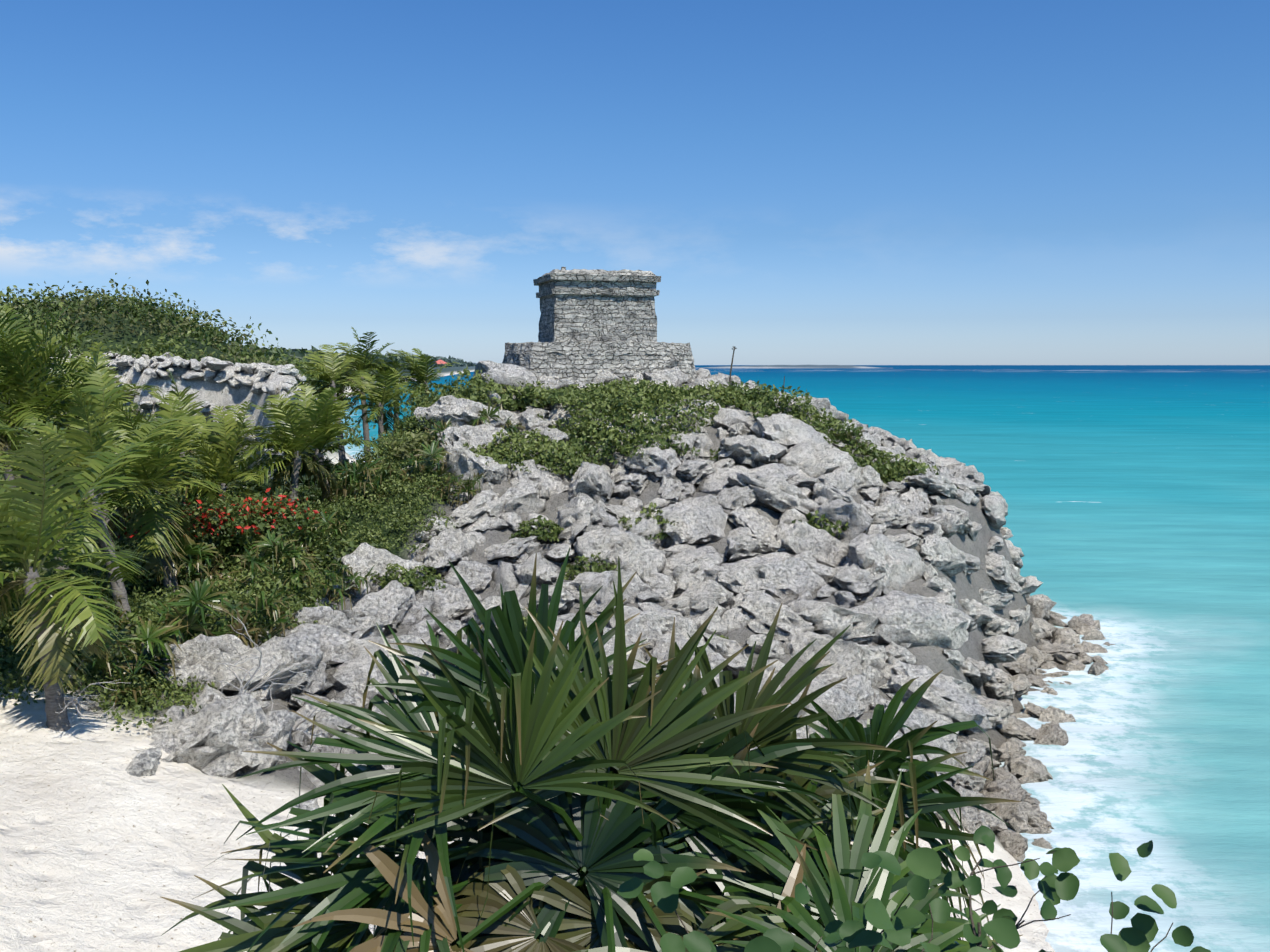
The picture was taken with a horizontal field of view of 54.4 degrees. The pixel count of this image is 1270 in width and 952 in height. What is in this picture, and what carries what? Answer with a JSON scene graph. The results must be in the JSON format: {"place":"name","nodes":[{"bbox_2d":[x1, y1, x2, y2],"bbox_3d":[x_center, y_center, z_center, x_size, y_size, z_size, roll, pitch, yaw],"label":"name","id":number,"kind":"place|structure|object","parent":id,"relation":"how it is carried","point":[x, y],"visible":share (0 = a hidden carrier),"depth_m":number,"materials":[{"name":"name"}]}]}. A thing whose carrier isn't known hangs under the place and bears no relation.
{"place":"outdoors","nodes":[
{"label":"outdoors","id":0,"kind":"place"},
{"bbox_2d":[0,313,1069,951],"bbox_3d":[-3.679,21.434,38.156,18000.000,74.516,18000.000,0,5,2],"label":"sandy ground","id":1,"kind":"structure","parent":0,"point":[102,849],"depth_m":22.67,"materials":[{"name":"white sand"}]},
{"bbox_2d":[34,347,329,478],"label":"rock cliff","id":2,"kind":"structure","parent":1,"relation":"on","point":[210,379],"depth_m":109.67,"materials":[{"name":"grey stone"}]},
{"bbox_2d":[55,616,348,763],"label":"dead branches","id":3,"kind":"object","parent":1,"relation":"on","point":[78,706],"visible":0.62,"depth_m":25.68,"materials":[{"name":"grey wood"}]},
{"bbox_2d":[0,305,458,730],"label":"palm trees","id":4,"kind":"object","parent":1,"relation":"on","point":[77,400],"depth_m":35.96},
{"bbox_2d":[436,360,445,365],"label":"roof","id":5,"kind":"structure","parent":1,"relation":"on","point":[440,362],"depth_m":2990.05,"materials":[{"name":"red"}]},
{"bbox_2d":[0,273,958,730],"bbox_3d":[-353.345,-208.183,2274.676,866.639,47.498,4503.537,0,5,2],"label":"scrub vegetation","id":6,"kind":"object","parent":1,"relation":"on","point":[616,401],"visible":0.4,"depth_m":47.30,"materials":[{"name":"green plant"}]},
{"bbox_2d":[112,488,325,541],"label":"red flowers","id":7,"kind":"object","parent":6,"relation":"on","point":[242,515],"visible":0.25,"depth_m":39.66,"materials":[{"name":"red plant"}]},
{"bbox_2d":[47,373,1021,951],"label":"fan palms","id":8,"kind":"object","parent":1,"relation":"on","point":[547,787],"visible":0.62,"depth_m":3.09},
{"bbox_2d":[21,360,1115,861],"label":"headland rocks","id":9,"kind":"object","parent":1,"relation":"on","point":[763,568],"visible":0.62,"depth_m":40.03,"materials":[{"name":"grey stone"}]},
{"bbox_2d":[502,267,696,383],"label":"stone temple","id":10,"kind":"structure","parent":9,"relation":"on","point":[593,322],"depth_m":58.82,"materials":[{"name":"stone"}]},
{"bbox_2d":[675,346,1172,951],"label":"branches","id":11,"kind":"object","parent":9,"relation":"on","point":[979,944],"visible":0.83,"depth_m":2.47,"materials":[{"name":"brown wood"}]},
{"bbox_2d":[617,825,1210,951],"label":"sea grape","id":12,"kind":"object","parent":1,"relation":"on","point":[924,866],"visible":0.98,"depth_m":2.23,"materials":[{"name":"green plant"}]},
{"bbox_2d":[0,0,1269,364],"label":"sky","id":13,"kind":"structure","parent":0,"point":[803,182],"materials":[{"name":"blue"}]},
{"bbox_2d":[333,365,1269,951],"bbox_3d":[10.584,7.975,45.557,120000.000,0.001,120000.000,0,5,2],"label":"sea water","id":14,"kind":"structure","parent":0,"point":[1137,499],"depth_m":67.89,"materials":[{"name":"teal liquid"}]}
]}

